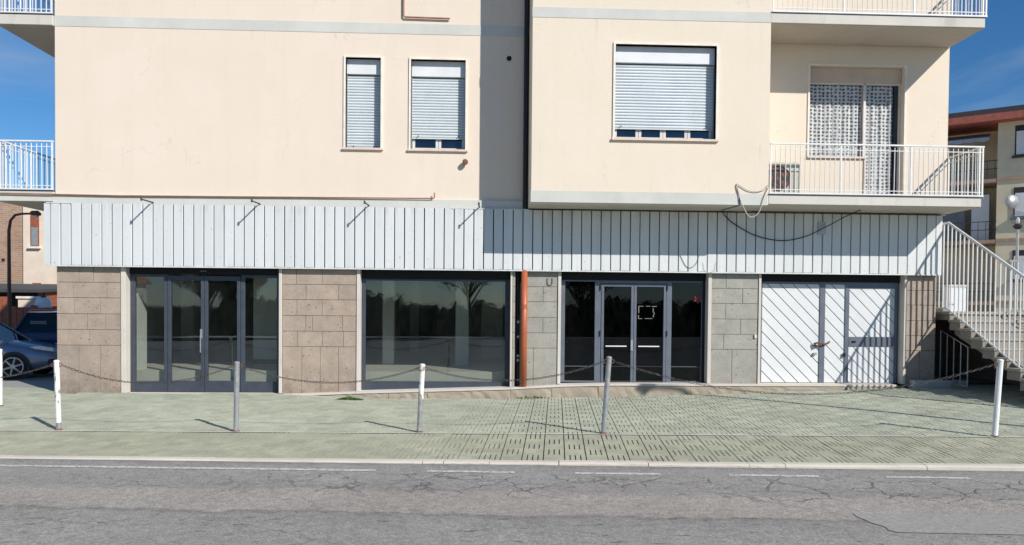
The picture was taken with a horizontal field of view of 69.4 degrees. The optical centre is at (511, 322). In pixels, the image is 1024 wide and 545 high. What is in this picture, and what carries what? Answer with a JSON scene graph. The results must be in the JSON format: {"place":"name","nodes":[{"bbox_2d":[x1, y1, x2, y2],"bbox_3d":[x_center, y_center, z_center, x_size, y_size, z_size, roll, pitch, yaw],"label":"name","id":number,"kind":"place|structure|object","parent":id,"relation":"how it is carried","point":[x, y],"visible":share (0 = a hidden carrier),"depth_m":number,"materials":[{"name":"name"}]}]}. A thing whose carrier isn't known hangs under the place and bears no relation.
{"place":"outdoors","nodes":[
{"label":"outdoors","id":0,"kind":"place"},
{"bbox_2d":[0,202,22,283],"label":"brick house","id":1,"kind":"structure","parent":0,"point":[8,211],"depth_m":36.51,"materials":[{"name":"brick"}]},
{"bbox_2d":[3,368,53,387],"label":"side yard","id":2,"kind":"structure","parent":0,"point":[45,380],"depth_m":15.10,"materials":[{"name":"grey concrete"}]},
{"bbox_2d":[7,210,40,327],"bbox_3d":[-14.480,-1.015,21.946,0.989,4.608,0.178,0,1,-2],"label":"street lamp","id":3,"kind":"object","parent":2,"relation":"on","point":[36,214],"visible":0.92,"depth_m":21.88,"materials":[{"name":"black metal"}]},
{"bbox_2d":[0,321,56,378],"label":"hatchback car","id":4,"kind":"object","parent":2,"relation":"on","point":[24,353],"visible":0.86,"depth_m":16.01,"materials":[{"name":"blue painted metal"},{"name":"black plastic"},{"name":"glass"}]},
{"bbox_2d":[0,297,56,329],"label":"plank fence","id":5,"kind":"object","parent":2,"relation":"on","point":[18,313],"visible":0.21,"depth_m":25.86,"materials":[{"name":"red wood"}]},
{"bbox_2d":[0,284,57,306],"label":"carport","id":6,"kind":"object","parent":2,"relation":"on","point":[49,291],"visible":0.24,"depth_m":31.21,"materials":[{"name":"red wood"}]},
{"bbox_2d":[16,296,47,306],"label":"garden wall","id":7,"kind":"structure","parent":2,"relation":"on","point":[26,301],"depth_m":26.93,"materials":[{"name":"white paint"}]},
{"bbox_2d":[15,309,57,343],"bbox_3d":[-10.371,0.466,19.137,4.059,1.585,2.010,0,1,-2],"label":"estate car","id":8,"kind":"object","parent":2,"relation":"on","point":[40,326],"depth_m":18.36,"materials":[{"name":"blue metal"}]},
{"bbox_2d":[23,207,56,283],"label":"plaster house","id":9,"kind":"structure","parent":2,"relation":"on","point":[36,270],"depth_m":36.46,"materials":[{"name":"beige paint"}]},
{"bbox_2d":[27,215,40,248],"bbox_3d":[-23.508,-4.498,36.366,0.600,1.730,0.150,0,1,-2],"label":"window","id":10,"kind":"structure","parent":9,"relation":"in","point":[34,222],"depth_m":36.39,"materials":[{"name":"orange wood"}]},
{"bbox_2d":[35,296,51,307],"bbox_3d":[-16.780,0.119,26.487,0.520,2.110,0.520,0,1,-2],"label":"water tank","id":11,"kind":"object","parent":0,"point":[43,301],"visible":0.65,"depth_m":26.28,"materials":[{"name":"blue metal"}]},
{"bbox_2d":[0,458,1023,544],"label":"road","id":12,"kind":"structure","parent":0,"point":[94,502],"depth_m":6.50,"materials":[{"name":"grey asphalt"}]},
{"bbox_2d":[0,455,1023,470],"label":"kerb","id":13,"kind":"structure","parent":12,"relation":"on","point":[940,466],"depth_m":8.03,"materials":[{"name":"grey concrete"}]},
{"bbox_2d":[0,379,1023,463],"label":"pavement","id":14,"kind":"structure","parent":0,"point":[903,424],"depth_m":10.12,"materials":[{"name":"grey tile"}]},
{"bbox_2d":[0,349,4,406],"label":"chain post","id":15,"kind":"object","parent":14,"relation":"on","point":[1,389],"visible":0.99,"depth_m":11.87,"materials":[{"name":"white metal"}]},
{"bbox_2d":[51,360,62,429],"bbox_3d":[-6.164,1.010,10.010,0.142,1.003,0.100,0,1,-29],"label":"chain post","id":16,"kind":"object","parent":14,"relation":"on","point":[56,366],"visible":0.96,"depth_m":9.99,"materials":[{"name":"metal"}]},
{"bbox_2d":[1,364,52,377],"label":"barrier chain","id":17,"kind":"object","parent":16,"relation":"hanging from","point":[28,371],"visible":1,"depth_m":10.03,"materials":[{"name":"metal"}]},
{"bbox_2d":[231,361,242,432],"bbox_3d":[-3.659,1.014,9.833,0.115,0.988,0.112,2,2,42],"label":"chain post","id":18,"kind":"object","parent":14,"relation":"on","point":[236,364],"visible":0.98,"depth_m":9.81,"materials":[{"name":"white metal"}]},
{"bbox_2d":[64,365,232,383],"bbox_3d":[-4.894,0.696,9.918,2.395,0.267,0.028,1,1,5],"label":"barrier chain","id":19,"kind":"object","parent":18,"relation":"hanging from","point":[147,382],"visible":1,"depth_m":9.92,"materials":[{"name":"metal"}]},
{"bbox_2d":[337,396,362,399],"bbox_3d":[-2.845,1.320,12.933,0.515,0.064,0.190,0,1,-2],"label":"weed clump","id":20,"kind":"object","parent":14,"relation":"on","point":[348,398],"visible":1,"depth_m":12.90,"materials":[{"name":"green plant"}]},
{"bbox_2d":[416,364,427,432],"bbox_3d":[-1.190,1.024,9.748,0.166,0.958,0.100,0,1,-2],"label":"chain post","id":21,"kind":"object","parent":14,"relation":"on","point":[422,367],"visible":0.97,"depth_m":9.72,"materials":[{"name":"metal"}]},
{"bbox_2d":[243,367,418,383],"bbox_3d":[-2.402,0.701,9.784,2.353,0.225,0.027,1,1,2],"label":"barrier chain","id":22,"kind":"object","parent":21,"relation":"hanging from","point":[332,382],"visible":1,"depth_m":9.78,"materials":[{"name":"metal"}]},
{"bbox_2d":[0,0,987,398],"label":"apartment building","id":23,"kind":"structure","parent":14,"relation":"on","point":[364,190],"depth_m":13.36,"materials":[{"name":"beige paint"}]},
{"bbox_2d":[342,55,382,149],"bbox_3d":[-2.686,-3.953,13.421,0.730,1.685,0.280,0,1,-2],"label":"window","id":24,"kind":"structure","parent":23,"relation":"in","point":[364,94],"depth_m":13.45,"materials":[{"name":"white plastic"}]},
{"bbox_2d":[408,57,467,151],"bbox_3d":[-1.339,-3.935,13.473,1.085,1.680,0.280,0,1,-2],"label":"window","id":25,"kind":"structure","parent":23,"relation":"in","point":[438,92],"depth_m":13.50,"materials":[{"name":"white plastic"}]},
{"bbox_2d":[612,42,718,141],"bbox_3d":[2.607,-3.908,12.654,1.830,1.650,0.280,0,1,-2],"label":"window","id":26,"kind":"structure","parent":23,"relation":"in","point":[666,93],"depth_m":12.68,"materials":[{"name":"white plastic"}]},
{"bbox_2d":[736,183,768,191],"bbox_3d":[4.111,-2.292,12.635,0.562,0.159,0.024,0,1,-2],"label":"cable","id":27,"kind":"object","parent":23,"relation":"attached to","point":[750,190],"visible":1,"depth_m":12.63,"materials":[{"name":"white plastic"}]},
{"bbox_2d":[737,185,768,217],"bbox_3d":[4.109,-2.066,12.632,0.565,0.559,0.021,0,1,-2],"label":"cable","id":28,"kind":"object","parent":23,"relation":"hanging from","point":[743,206],"visible":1,"depth_m":12.63,"materials":[{"name":"grey plastic"}]},
{"bbox_2d":[768,162,799,193],"bbox_3d":[4.770,-2.518,13.181,0.615,0.625,0.320,0,1,-2],"label":"air conditioner","id":29,"kind":"object","parent":23,"relation":"on","point":[787,175],"visible":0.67,"depth_m":13.04,"materials":[{"name":"white plastic"}]},
{"bbox_2d":[723,209,860,240],"bbox_3d":[5.058,-1.759,13.466,2.401,0.549,0.240,1,1,7],"label":"cable","id":30,"kind":"object","parent":23,"relation":"attached to","point":[790,239],"visible":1,"depth_m":13.50,"materials":[{"name":"black plastic"}]},
{"bbox_2d":[807,63,906,195],"bbox_3d":[6.369,-3.479,13.780,1.850,2.560,0.275,0,1,-2],"label":"balcony door","id":31,"kind":"structure","parent":23,"relation":"in","point":[846,105],"depth_m":13.85,"materials":[{"name":"white fabric"}]},
{"bbox_2d":[515,396,544,397],"bbox_3d":[0.354,1.340,13.338,0.686,0.062,0.110,0,1,-2],"label":"weed clump","id":32,"kind":"object","parent":14,"relation":"on","point":[531,397],"visible":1,"depth_m":13.33,"materials":[{"name":"green plant"}]},
{"bbox_2d":[600,356,614,434],"bbox_3d":[1.236,0.969,9.594,0.189,1.058,0.100,0,1,-2],"label":"chain post","id":33,"kind":"object","parent":14,"relation":"on","point":[608,359],"visible":0.96,"depth_m":9.57,"materials":[{"name":"white metal"}]},
{"bbox_2d":[431,360,604,380],"bbox_3d":[0.054,0.630,9.663,2.320,0.296,0.028,1,1,4],"label":"barrier chain","id":34,"kind":"object","parent":33,"relation":"hanging from","point":[519,379],"visible":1,"depth_m":9.65,"materials":[{"name":"metal"}]},
{"bbox_2d":[908,222,1023,390],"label":"outside staircase","id":35,"kind":"structure","parent":14,"relation":"on","point":[966,340],"depth_m":13.35,"materials":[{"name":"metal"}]},
{"bbox_2d":[991,359,1005,437],"bbox_3d":[6.078,0.972,9.235,0.178,1.028,0.100,0,1,-2],"label":"chain post","id":36,"kind":"object","parent":14,"relation":"on","point":[997,396],"visible":0.98,"depth_m":9.21,"materials":[{"name":"white metal"}]},
{"bbox_2d":[618,362,996,394],"bbox_3d":[3.696,0.707,9.408,4.727,0.444,0.028,1,1,4],"label":"barrier chain","id":37,"kind":"object","parent":36,"relation":"hanging from","point":[814,393],"visible":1,"depth_m":9.40,"materials":[{"name":"metal"}]},
{"bbox_2d":[0,0,1023,189],"label":"sky","id":38,"kind":"structure","parent":0,"point":[986,68],"materials":[{"name":"blue"}]},
{"bbox_2d":[934,374,1003,382],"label":"side path","id":39,"kind":"structure","parent":0,"point":[970,380],"depth_m":15.12,"materials":[{"name":"grey concrete"}]},
{"bbox_2d":[943,285,966,310],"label":"white gate wall","id":40,"kind":"structure","parent":39,"relation":"on","point":[952,302],"depth_m":22.43,"materials":[{"name":"stone"}]},
{"bbox_2d":[936,104,1023,311],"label":"yellow house","id":41,"kind":"structure","parent":39,"relation":"on","point":[990,222],"depth_m":32.61,"materials":[{"name":"paint"}]},
{"bbox_2d":[970,193,989,239],"bbox_3d":[20.949,-4.686,33.077,0.730,2.100,0.090,1,1,35],"label":"window","id":42,"kind":"structure","parent":41,"relation":"in","point":[981,214],"depth_m":33.00,"materials":[{"name":"glass"}]},
{"bbox_2d":[1010,187,1023,219],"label":"window","id":43,"kind":"structure","parent":41,"relation":"in","point":[1018,211],"depth_m":31.71,"materials":[{"name":"metal"}]},
{"bbox_2d":[1012,125,1023,157],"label":"window","id":44,"kind":"structure","parent":41,"relation":"in","point":[1019,129],"depth_m":31.69,"materials":[{"name":"metal"}]},
{"bbox_2d":[1012,250,1023,282],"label":"window","id":45,"kind":"structure","parent":41,"relation":"in","point":[1021,252],"depth_m":31.74,"materials":[{"name":"glass"}]},
{"bbox_2d":[1013,217,1022,311],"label":"lamp post","id":46,"kind":"object","parent":39,"relation":"on","point":[1017,226],"visible":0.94,"depth_m":20.99,"materials":[{"name":"white plastic"}]}
]}

